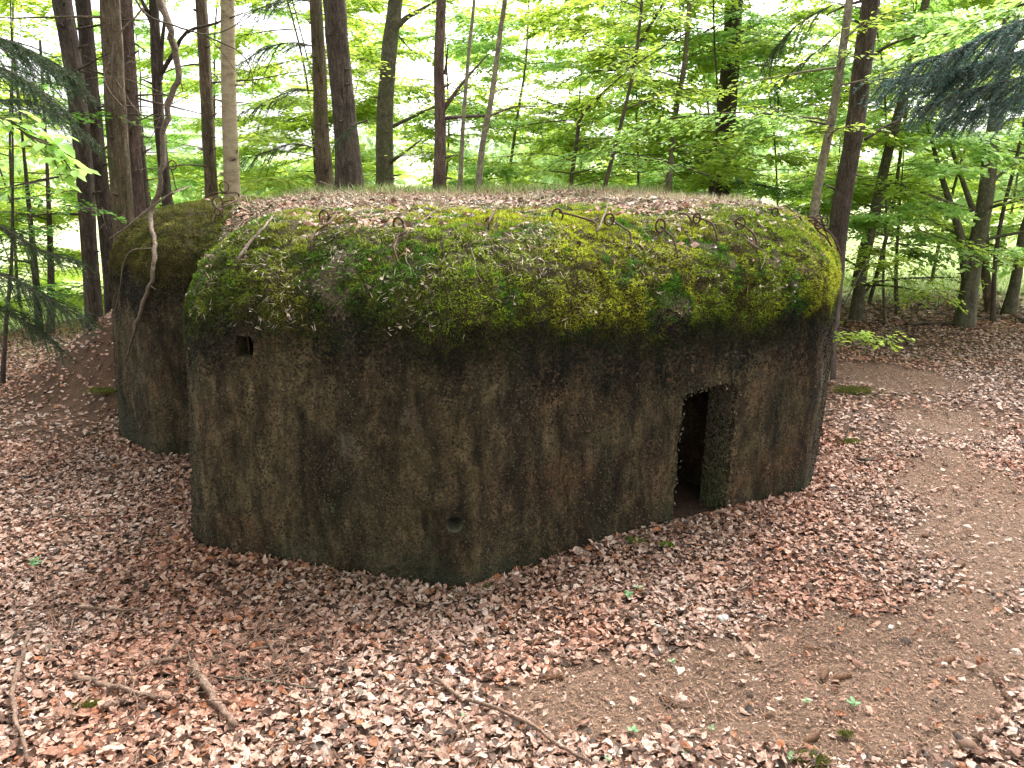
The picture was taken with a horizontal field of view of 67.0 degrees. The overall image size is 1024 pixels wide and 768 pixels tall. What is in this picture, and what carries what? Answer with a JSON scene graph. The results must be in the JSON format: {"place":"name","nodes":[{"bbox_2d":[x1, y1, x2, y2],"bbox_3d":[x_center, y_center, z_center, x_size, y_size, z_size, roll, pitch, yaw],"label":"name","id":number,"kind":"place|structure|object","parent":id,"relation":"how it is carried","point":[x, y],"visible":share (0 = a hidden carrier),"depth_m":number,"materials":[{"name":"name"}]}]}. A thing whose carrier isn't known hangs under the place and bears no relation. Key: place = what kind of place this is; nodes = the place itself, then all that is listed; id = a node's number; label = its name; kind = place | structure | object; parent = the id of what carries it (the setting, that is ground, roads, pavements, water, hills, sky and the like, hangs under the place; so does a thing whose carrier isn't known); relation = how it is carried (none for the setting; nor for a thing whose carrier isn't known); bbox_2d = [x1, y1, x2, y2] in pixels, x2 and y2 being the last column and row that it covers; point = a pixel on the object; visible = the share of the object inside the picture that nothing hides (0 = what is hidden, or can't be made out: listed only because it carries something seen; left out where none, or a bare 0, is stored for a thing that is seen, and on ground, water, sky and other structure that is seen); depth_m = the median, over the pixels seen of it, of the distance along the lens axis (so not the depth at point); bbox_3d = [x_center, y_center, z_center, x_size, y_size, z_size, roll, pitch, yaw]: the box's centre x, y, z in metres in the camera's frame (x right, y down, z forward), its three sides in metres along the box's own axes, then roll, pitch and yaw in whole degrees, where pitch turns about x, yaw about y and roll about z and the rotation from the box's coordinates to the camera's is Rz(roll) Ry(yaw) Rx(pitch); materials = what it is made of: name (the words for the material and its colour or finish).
{"place":"outdoors","nodes":[
{"label":"outdoors","id":0,"kind":"place"},
{"bbox_2d":[0,63,81,130],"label":"spruce bough","id":1,"kind":"object","parent":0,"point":[31,89],"visible":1,"depth_m":5.59,"materials":[{"name":"green plant"}]},
{"bbox_2d":[0,110,100,194],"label":"beech bough","id":2,"kind":"object","parent":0,"point":[57,152],"visible":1,"depth_m":2.46,"materials":[{"name":"green plant"}]},
{"bbox_2d":[0,36,101,112],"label":"spruce bough","id":3,"kind":"object","parent":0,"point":[48,67],"visible":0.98,"depth_m":5.99,"materials":[{"name":"green plant"}]},
{"bbox_2d":[135,0,253,95],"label":"bare branch","id":4,"kind":"object","parent":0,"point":[164,22],"visible":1,"depth_m":5.71,"materials":[{"name":"brown plant"}]},
{"bbox_2d":[0,153,1023,767],"bbox_3d":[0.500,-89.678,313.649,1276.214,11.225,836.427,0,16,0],"label":"ground","id":5,"kind":"structure","parent":0,"point":[940,433],"depth_m":4.19,"materials":[{"name":"brown plant"}]},
{"bbox_2d":[9,630,31,761],"bbox_3d":[-2.146,1.327,3.375,0.078,0.173,1.235,-9,18,-30],"label":"fallen stick","id":6,"kind":"object","parent":5,"relation":"on","point":[19,728],"visible":0.95,"depth_m":3.25,"materials":[{"name":"brown wood"}]},
{"bbox_2d":[0,20,61,307],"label":"young beech","id":7,"kind":"object","parent":5,"relation":"on","point":[25,225],"visible":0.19,"depth_m":14.56,"materials":[{"name":"green plant"}]},
{"bbox_2d":[0,83,102,294],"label":"young beech","id":8,"kind":"object","parent":5,"relation":"on","point":[67,277],"visible":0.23,"depth_m":20.06,"materials":[{"name":"green plant"}]},
{"bbox_2d":[0,39,109,333],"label":"tree","id":9,"kind":"object","parent":5,"relation":"on","point":[26,179],"visible":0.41,"depth_m":11.24,"materials":[{"name":"green plant"}]},
{"bbox_2d":[0,0,138,241],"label":"tree","id":10,"kind":"object","parent":5,"relation":"on","point":[117,147],"visible":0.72,"depth_m":8.22,"materials":[{"name":"brown plant"}]},
{"bbox_2d":[0,0,140,385],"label":"tree","id":11,"kind":"object","parent":5,"relation":"on","point":[5,339],"visible":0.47,"depth_m":8.12,"materials":[{"name":"green plant"}]},
{"bbox_2d":[0,305,75,368],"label":"spruce bough","id":12,"kind":"object","parent":11,"relation":"attached to","point":[31,329],"visible":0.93,"depth_m":7.42,"materials":[{"name":"green plant"}]},
{"bbox_2d":[0,217,94,282],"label":"spruce bough","id":13,"kind":"object","parent":11,"relation":"attached to","point":[25,242],"visible":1,"depth_m":7.71,"materials":[{"name":"green plant"}]},
{"bbox_2d":[1,96,106,158],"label":"spruce bough","id":14,"kind":"object","parent":11,"relation":"attached to","point":[92,142],"visible":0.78,"depth_m":7.11,"materials":[{"name":"green plant"}]},
{"bbox_2d":[0,266,109,340],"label":"spruce bough","id":15,"kind":"object","parent":11,"relation":"attached to","point":[24,285],"visible":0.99,"depth_m":7.50,"materials":[{"name":"green plant"}]},
{"bbox_2d":[0,0,162,329],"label":"tree","id":16,"kind":"object","parent":5,"relation":"on","point":[70,46],"visible":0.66,"depth_m":8.49,"materials":[{"name":"brown plant"}]},
{"bbox_2d":[0,40,171,333],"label":"tree","id":17,"kind":"object","parent":5,"relation":"on","point":[50,231],"visible":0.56,"depth_m":11.06,"materials":[{"name":"green plant"}]},
{"bbox_2d":[0,0,203,325],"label":"young beech","id":18,"kind":"object","parent":5,"relation":"on","point":[26,8],"visible":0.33,"depth_m":12.21,"materials":[{"name":"green plant"}]},
{"bbox_2d":[33,0,198,208],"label":"tree","id":19,"kind":"object","parent":5,"relation":"on","point":[146,180],"visible":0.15,"depth_m":11.03,"materials":[{"name":"brown plant"}]},
{"bbox_2d":[71,669,169,700],"bbox_3d":[-1.727,1.324,3.374,0.597,0.069,0.055,7,17,24],"label":"fallen stick","id":20,"kind":"object","parent":5,"relation":"on","point":[76,675],"visible":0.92,"depth_m":3.36,"materials":[{"name":"brown wood"}]},
{"bbox_2d":[75,0,177,317],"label":"tree","id":21,"kind":"object","parent":5,"relation":"on","point":[101,182],"visible":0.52,"depth_m":8.75,"materials":[{"name":"brown plant"}]},
{"bbox_2d":[3,8,262,209],"bbox_3d":[-8.661,-5.546,18.172,5.079,6.806,6.178,0,16,0],"label":"young beech","id":22,"kind":"object","parent":5,"relation":"on","point":[172,77],"visible":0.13,"depth_m":17.68,"materials":[{"name":"green plant"}]},
{"bbox_2d":[70,0,221,217],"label":"tree","id":23,"kind":"object","parent":5,"relation":"on","point":[135,136],"visible":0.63,"depth_m":9.02,"materials":[{"name":"brown plant"}]},
{"bbox_2d":[58,0,310,208],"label":"young beech","id":24,"kind":"object","parent":5,"relation":"on","point":[173,139],"visible":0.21,"depth_m":15.28,"materials":[{"name":"green plant"}]},
{"bbox_2d":[138,0,242,207],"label":"tree","id":25,"kind":"object","parent":5,"relation":"on","point":[159,69],"visible":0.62,"depth_m":9.09,"materials":[{"name":"brown plant"}]},
{"bbox_2d":[190,660,237,727],"bbox_3d":[-1.283,1.321,3.300,0.051,0.128,0.658,-11,19,-34],"label":"fallen stick","id":26,"kind":"object","parent":5,"relation":"on","point":[209,689],"visible":0.88,"depth_m":3.29,"materials":[{"name":"brown wood"}]},
{"bbox_2d":[134,0,311,196],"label":"tree","id":27,"kind":"object","parent":5,"relation":"on","point":[209,147],"visible":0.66,"depth_m":9.85,"materials":[{"name":"brown plant"}]},
{"bbox_2d":[235,0,308,36],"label":"spruce bough","id":28,"kind":"object","parent":27,"relation":"attached to","point":[275,4],"visible":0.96,"depth_m":9.63,"materials":[{"name":"green plant"}]},
{"bbox_2d":[236,41,310,83],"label":"spruce bough","id":29,"kind":"object","parent":27,"relation":"attached to","point":[268,47],"visible":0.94,"depth_m":9.69,"materials":[{"name":"green plant"}]},
{"bbox_2d":[212,0,245,197],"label":"tree","id":30,"kind":"object","parent":5,"relation":"on","point":[230,173],"visible":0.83,"depth_m":8.89,"materials":[{"name":"brown plant"}]},
{"bbox_2d":[223,675,320,689],"bbox_3d":[-1.054,1.315,3.412,0.483,0.054,0.048,4,16,14],"label":"fallen stick","id":31,"kind":"object","parent":5,"relation":"on","point":[265,681],"visible":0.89,"depth_m":3.43,"materials":[{"name":"brown wood"}]},
{"bbox_2d":[133,0,468,199],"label":"young beech","id":32,"kind":"object","parent":5,"relation":"on","point":[244,38],"visible":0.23,"depth_m":13.88,"materials":[{"name":"green plant"}]},
{"bbox_2d":[162,0,473,196],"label":"young beech","id":33,"kind":"object","parent":5,"relation":"on","point":[266,138],"visible":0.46,"depth_m":11.83,"materials":[{"name":"green plant"}]},
{"bbox_2d":[237,87,312,131],"bbox_3d":[-3.128,-3.477,9.812,1.097,0.587,0.823,11,19,34],"label":"spruce bough","id":34,"kind":"object","parent":33,"relation":"attached to","point":[291,90],"visible":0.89,"depth_m":9.75,"materials":[{"name":"green plant"}]},
{"bbox_2d":[239,143,314,176],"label":"spruce bough","id":35,"kind":"object","parent":33,"relation":"attached to","point":[276,149],"visible":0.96,"depth_m":9.88,"materials":[{"name":"green plant"}]},
{"bbox_2d":[326,48,392,80],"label":"beech bough","id":36,"kind":"object","parent":33,"relation":"attached to","point":[367,67],"visible":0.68,"depth_m":9.56,"materials":[{"name":"green plant"}]},
{"bbox_2d":[308,0,334,188],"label":"tree","id":37,"kind":"object","parent":5,"relation":"on","point":[323,167],"visible":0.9,"depth_m":9.27,"materials":[{"name":"brown plant"}]},
{"bbox_2d":[323,0,364,190],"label":"tree","id":38,"kind":"object","parent":5,"relation":"on","point":[348,167],"visible":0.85,"depth_m":8.75,"materials":[{"name":"brown plant"}]},
{"bbox_2d":[262,43,450,192],"bbox_3d":[-4.248,-6.843,22.419,5.688,7.006,6.322,0,16,0],"label":"young beech","id":39,"kind":"object","parent":5,"relation":"on","point":[396,171],"visible":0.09,"depth_m":22.26,"materials":[{"name":"green plant"}]},
{"bbox_2d":[359,0,483,186],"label":"tree","id":40,"kind":"object","parent":5,"relation":"on","point":[395,22],"visible":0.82,"depth_m":10.27,"materials":[{"name":"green plant"}]},
{"bbox_2d":[286,0,563,189],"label":"young beech","id":41,"kind":"object","parent":5,"relation":"on","point":[415,134],"visible":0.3,"depth_m":15.27,"materials":[{"name":"green plant"}]},
{"bbox_2d":[380,0,558,191],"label":"tree","id":42,"kind":"object","parent":5,"relation":"on","point":[460,171],"visible":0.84,"depth_m":8.91,"materials":[{"name":"brown plant"}]},
{"bbox_2d":[108,160,842,590],"bbox_3d":[-0.441,-0.409,6.615,6.714,2.929,4.833,0,16,0],"label":"bunker","id":43,"kind":"object","parent":5,"relation":"on","point":[440,412],"visible":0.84,"depth_m":4.70,"materials":[{"name":"concrete"}]},
{"bbox_2d":[64,0,182,357],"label":"hanging dead branch","id":44,"kind":"object","parent":43,"relation":"on","point":[163,10],"visible":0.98,"depth_m":6.29,"materials":[{"name":"brown wood"}]},
{"bbox_2d":[109,186,189,238],"bbox_3d":[-3.183,-1.497,6.850,0.592,0.498,1.363,-11,19,-33],"label":"bare branch","id":45,"kind":"object","parent":43,"relation":"on","point":[147,210],"visible":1,"depth_m":6.34,"materials":[{"name":"brown wood"}]},
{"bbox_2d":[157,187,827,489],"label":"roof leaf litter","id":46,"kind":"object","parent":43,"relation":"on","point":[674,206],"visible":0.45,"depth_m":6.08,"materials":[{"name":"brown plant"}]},
{"bbox_2d":[432,0,538,192],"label":"tree","id":47,"kind":"object","parent":5,"relation":"on","point":[440,119],"visible":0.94,"depth_m":9.01,"materials":[{"name":"brown plant"}]},
{"bbox_2d":[0,119,1023,226],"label":"wood","id":48,"kind":"object","parent":5,"relation":"on","point":[999,194],"visible":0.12,"depth_m":52.13,"materials":[{"name":"green plant"}]},
{"bbox_2d":[433,675,591,763],"bbox_3d":[-0.022,1.351,3.146,0.861,0.080,0.046,13,20,39],"label":"fallen stick","id":49,"kind":"object","parent":5,"relation":"on","point":[512,715],"visible":1,"depth_m":3.13,"materials":[{"name":"brown wood"}]},
{"bbox_2d":[474,0,565,191],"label":"tree","id":50,"kind":"object","parent":5,"relation":"on","point":[481,153],"visible":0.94,"depth_m":8.79,"materials":[{"name":"brown plant"}]},
{"bbox_2d":[374,0,675,188],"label":"young beech","id":51,"kind":"object","parent":5,"relation":"on","point":[459,48],"visible":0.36,"depth_m":12.93,"materials":[{"name":"green plant"}]},
{"bbox_2d":[457,0,722,188],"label":"young beech","id":52,"kind":"object","parent":5,"relation":"on","point":[543,85],"visible":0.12,"depth_m":15.77,"materials":[{"name":"green plant"}]},
{"bbox_2d":[503,8,680,188],"bbox_3d":[2.071,-6.128,19.684,5.161,6.887,5.305,0,16,0],"label":"young beech","id":53,"kind":"object","parent":5,"relation":"on","point":[531,54],"visible":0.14,"depth_m":19.79,"materials":[{"name":"green plant"}]},
{"bbox_2d":[463,3,730,188],"bbox_3d":[1.451,-4.941,10.577,4.305,7.187,3.150,0,16,0],"label":"tree","id":54,"kind":"object","parent":5,"relation":"on","point":[577,140],"visible":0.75,"depth_m":11.08,"materials":[{"name":"green plant"}]},
{"bbox_2d":[541,0,741,188],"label":"tree","id":55,"kind":"object","parent":5,"relation":"on","point":[632,72],"visible":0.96,"depth_m":8.79,"materials":[{"name":"green plant"}]},
{"bbox_2d":[531,149,709,177],"bbox_3d":[1.347,-2.742,9.592,2.242,0.373,1.102,0,16,0],"label":"beech bough","id":56,"kind":"object","parent":55,"relation":"attached to","point":[585,157],"visible":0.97,"depth_m":9.48,"materials":[{"name":"green plant"}]},
{"bbox_2d":[564,31,687,128],"bbox_3d":[1.309,-3.570,9.163,1.376,1.034,0.918,0,16,0],"label":"beech bough","id":57,"kind":"object","parent":55,"relation":"attached to","point":[650,52],"visible":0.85,"depth_m":9.12,"materials":[{"name":"green plant"}]},
{"bbox_2d":[459,0,839,187],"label":"young beech","id":58,"kind":"object","parent":5,"relation":"on","point":[550,17],"visible":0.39,"depth_m":11.74,"materials":[{"name":"green plant"}]},
{"bbox_2d":[758,5,831,82],"bbox_3d":[3.534,-4.473,10.177,0.949,0.948,0.844,14,21,40],"label":"spruce bough","id":59,"kind":"object","parent":58,"relation":"attached to","point":[773,54],"visible":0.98,"depth_m":10.06,"materials":[{"name":"green plant"}]},
{"bbox_2d":[588,2,752,192],"bbox_3d":[2.037,-5.465,11.152,2.534,9.372,3.103,0,16,0],"label":"tree","id":60,"kind":"object","parent":5,"relation":"on","point":[669,175],"visible":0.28,"depth_m":11.30,"materials":[{"name":"green plant"}]},
{"bbox_2d":[527,0,831,192],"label":"young beech","id":61,"kind":"object","parent":5,"relation":"on","point":[757,17],"visible":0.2,"depth_m":13.92,"materials":[{"name":"green plant"}]},
{"bbox_2d":[607,5,795,189],"bbox_3d":[4.910,-5.961,18.891,5.449,6.803,5.792,0,16,0],"label":"young beech","id":62,"kind":"object","parent":5,"relation":"on","point":[662,51],"visible":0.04,"depth_m":18.88,"materials":[{"name":"green plant"}]},
{"bbox_2d":[604,6,841,199],"bbox_3d":[4.631,-5.619,17.454,5.386,6.811,5.458,0,16,0],"label":"young beech","id":63,"kind":"object","parent":5,"relation":"on","point":[652,180],"visible":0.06,"depth_m":17.14,"materials":[{"name":"green plant"}]},
{"bbox_2d":[642,0,810,203],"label":"tree","id":64,"kind":"object","parent":5,"relation":"on","point":[726,102],"visible":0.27,"depth_m":12.97,"materials":[{"name":"green plant"}]},
{"bbox_2d":[649,21,730,80],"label":"tree leaves","id":65,"kind":"object","parent":64,"relation":"attached to","point":[656,58],"visible":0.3,"depth_m":12.70,"materials":[{"name":"green plant"}]},
{"bbox_2d":[733,40,784,112],"bbox_3d":[4.356,-5.125,13.059,0.945,1.282,1.105,11,19,35],"label":"spruce bough","id":66,"kind":"object","parent":64,"relation":"attached to","point":[777,98],"visible":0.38,"depth_m":12.89,"materials":[{"name":"green plant"}]},
{"bbox_2d":[530,0,937,323],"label":"young beech","id":67,"kind":"object","parent":5,"relation":"on","point":[665,31],"visible":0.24,"depth_m":11.03,"materials":[{"name":"green plant"}]},
{"bbox_2d":[774,32,840,95],"bbox_3d":[3.818,-4.219,10.241,0.718,0.829,0.671,-14,21,-41],"label":"spruce bough","id":68,"kind":"object","parent":67,"relation":"attached to","point":[799,68],"visible":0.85,"depth_m":10.19,"materials":[{"name":"green plant"}]},
{"bbox_2d":[612,0,926,219],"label":"young beech","id":69,"kind":"object","parent":5,"relation":"on","point":[832,172],"visible":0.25,"depth_m":14.34,"materials":[{"name":"green plant"}]},
{"bbox_2d":[788,747,842,767],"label":"moss cushion","id":70,"kind":"object","parent":5,"relation":"on","point":[819,758],"visible":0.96,"depth_m":2.90,"materials":[{"name":"green plant"}]},
{"bbox_2d":[709,0,935,219],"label":"tree","id":71,"kind":"object","parent":5,"relation":"on","point":[838,84],"visible":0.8,"depth_m":8.31,"materials":[{"name":"green plant"}]},
{"bbox_2d":[584,110,831,164],"bbox_3d":[2.100,-2.642,8.328,2.499,0.575,1.214,6,17,20],"label":"beech bough","id":72,"kind":"object","parent":71,"relation":"attached to","point":[767,117],"visible":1,"depth_m":8.24,"materials":[{"name":"green plant"}]},
{"bbox_2d":[670,0,1023,325],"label":"young beech","id":73,"kind":"object","parent":5,"relation":"on","point":[884,220],"visible":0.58,"depth_m":10.90,"materials":[{"name":"green plant"}]},
{"bbox_2d":[917,229,1023,267],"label":"beech bough","id":74,"kind":"object","parent":73,"relation":"attached to","point":[975,249],"visible":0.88,"depth_m":10.62,"materials":[{"name":"green plant"}]},
{"bbox_2d":[740,2,953,215],"bbox_3d":[8.556,-6.203,19.901,4.452,6.803,5.799,0,16,0],"label":"young beech","id":75,"kind":"object","parent":5,"relation":"on","point":[800,201],"visible":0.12,"depth_m":19.69,"materials":[{"name":"green plant"}]},
{"bbox_2d":[828,384,892,396],"bbox_3d":[3.833,0.061,8.689,0.879,0.047,0.521,0,16,0],"label":"moss cushion","id":76,"kind":"object","parent":5,"relation":"on","point":[853,389],"visible":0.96,"depth_m":8.65,"materials":[{"name":"green plant"}]},
{"bbox_2d":[813,0,922,379],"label":"tree","id":77,"kind":"object","parent":5,"relation":"on","point":[843,189],"visible":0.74,"depth_m":8.52,"materials":[{"name":"brown plant"}]},
{"bbox_2d":[741,0,1021,303],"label":"young beech","id":78,"kind":"object","parent":5,"relation":"on","point":[796,17],"visible":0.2,"depth_m":12.78,"materials":[{"name":"green plant"}]},
{"bbox_2d":[767,0,1017,322],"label":"tree","id":79,"kind":"object","parent":5,"relation":"on","point":[865,252],"visible":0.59,"depth_m":11.73,"materials":[{"name":"green plant"}]},
{"bbox_2d":[842,251,967,314],"bbox_3d":[5.038,-1.320,10.180,2.239,0.883,0.721,-6,17,-21],"label":"beech bough","id":80,"kind":"object","parent":79,"relation":"attached to","point":[876,261],"visible":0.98,"depth_m":9.94,"materials":[{"name":"green plant"}]},
{"bbox_2d":[773,0,1015,286],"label":"young beech","id":81,"kind":"object","parent":5,"relation":"on","point":[839,134],"visible":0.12,"depth_m":15.47,"materials":[{"name":"green plant"}]},
{"bbox_2d":[852,0,983,315],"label":"tree","id":82,"kind":"object","parent":5,"relation":"on","point":[897,308],"visible":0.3,"depth_m":12.35,"materials":[{"name":"green plant"}]},
{"bbox_2d":[826,4,1023,283],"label":"young beech","id":83,"kind":"object","parent":5,"relation":"on","point":[952,193],"visible":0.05,"depth_m":16.79,"materials":[{"name":"green plant"}]},
{"bbox_2d":[846,0,1023,329],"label":"tree","id":84,"kind":"object","parent":5,"relation":"on","point":[970,279],"visible":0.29,"depth_m":11.56,"materials":[{"name":"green plant"}]},
{"bbox_2d":[906,315,1003,325],"bbox_3d":[7.232,-0.997,12.341,2.191,0.115,0.346,-6,17,-21],"label":"fallen stick","id":85,"kind":"object","parent":5,"relation":"on","point":[940,323],"visible":0.67,"depth_m":12.14,"materials":[{"name":"brown wood"}]},
{"bbox_2d":[901,19,1023,313],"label":"tree","id":86,"kind":"object","parent":5,"relation":"on","point":[986,278],"visible":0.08,"depth_m":13.14,"materials":[{"name":"green plant"}]},
{"bbox_2d":[920,116,1023,316],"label":"tree","id":87,"kind":"object","parent":5,"relation":"on","point":[1010,304],"visible":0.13,"depth_m":12.98,"materials":[{"name":"brown plant"}]},
{"bbox_2d":[928,16,1023,271],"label":"young beech","id":88,"kind":"object","parent":5,"relation":"on","point":[1010,216],"visible":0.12,"depth_m":19.23,"materials":[{"name":"green plant"}]},
{"bbox_2d":[932,121,1023,321],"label":"tree","id":89,"kind":"object","parent":5,"relation":"on","point":[1009,185],"visible":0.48,"depth_m":12.19,"materials":[{"name":"brown plant"}]},
{"bbox_2d":[932,0,1023,256],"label":"young beech","id":90,"kind":"object","parent":5,"relation":"on","point":[1005,227],"visible":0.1,"depth_m":13.24,"materials":[{"name":"green plant"}]},
{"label":"beech","id":91,"kind":"object","parent":5,"relation":"on","visible":0},
{"bbox_2d":[833,330,914,351],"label":"beech bough","id":92,"kind":"object","parent":91,"relation":"attached to","point":[862,335],"visible":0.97,"depth_m":8.48,"materials":[{"name":"green plant"}]},
{"bbox_2d":[853,49,1023,129],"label":"spruce bough","id":93,"kind":"object","parent":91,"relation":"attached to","point":[959,87],"visible":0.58,"depth_m":4.95,"materials":[{"name":"green plant"}]},
{"bbox_2d":[876,18,1023,102],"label":"spruce bough","id":94,"kind":"object","parent":93,"relation":"attached to","point":[962,54],"visible":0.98,"depth_m":4.68,"materials":[{"name":"green plant"}]},
{"bbox_2d":[902,75,1023,136],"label":"spruce bough","id":95,"kind":"object","parent":94,"relation":"attached to","point":[964,107],"visible":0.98,"depth_m":4.69,"materials":[{"name":"green plant"}]},
{"bbox_2d":[928,96,1023,144],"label":"spruce bough","id":96,"kind":"object","parent":93,"relation":"attached to","point":[943,129],"visible":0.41,"depth_m":5.08,"materials":[{"name":"green plant"}]},
{"bbox_2d":[866,0,1023,80],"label":"beech bough","id":97,"kind":"object","parent":91,"relation":"attached to","point":[994,14],"visible":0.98,"depth_m":6.05,"materials":[{"name":"green plant"}]},
{"bbox_2d":[0,237,1023,328],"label":"meadow grass","id":98,"kind":"structure","parent":0,"point":[849,274],"depth_m":18.24,"materials":[{"name":"green plant"}]},
{"bbox_2d":[0,0,1023,157],"label":"sky","id":99,"kind":"structure","parent":0,"point":[186,19],"materials":[{"name":"white"}]},
{"bbox_2d":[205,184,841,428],"bbox_3d":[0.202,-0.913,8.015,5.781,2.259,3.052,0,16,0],"label":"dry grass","id":100,"kind":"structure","parent":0,"point":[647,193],"depth_m":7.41,"materials":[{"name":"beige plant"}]},
{"bbox_2d":[263,179,829,377],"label":"green grass","id":101,"kind":"structure","parent":0,"point":[423,188],"depth_m":8.82,"materials":[{"name":"green plant"}]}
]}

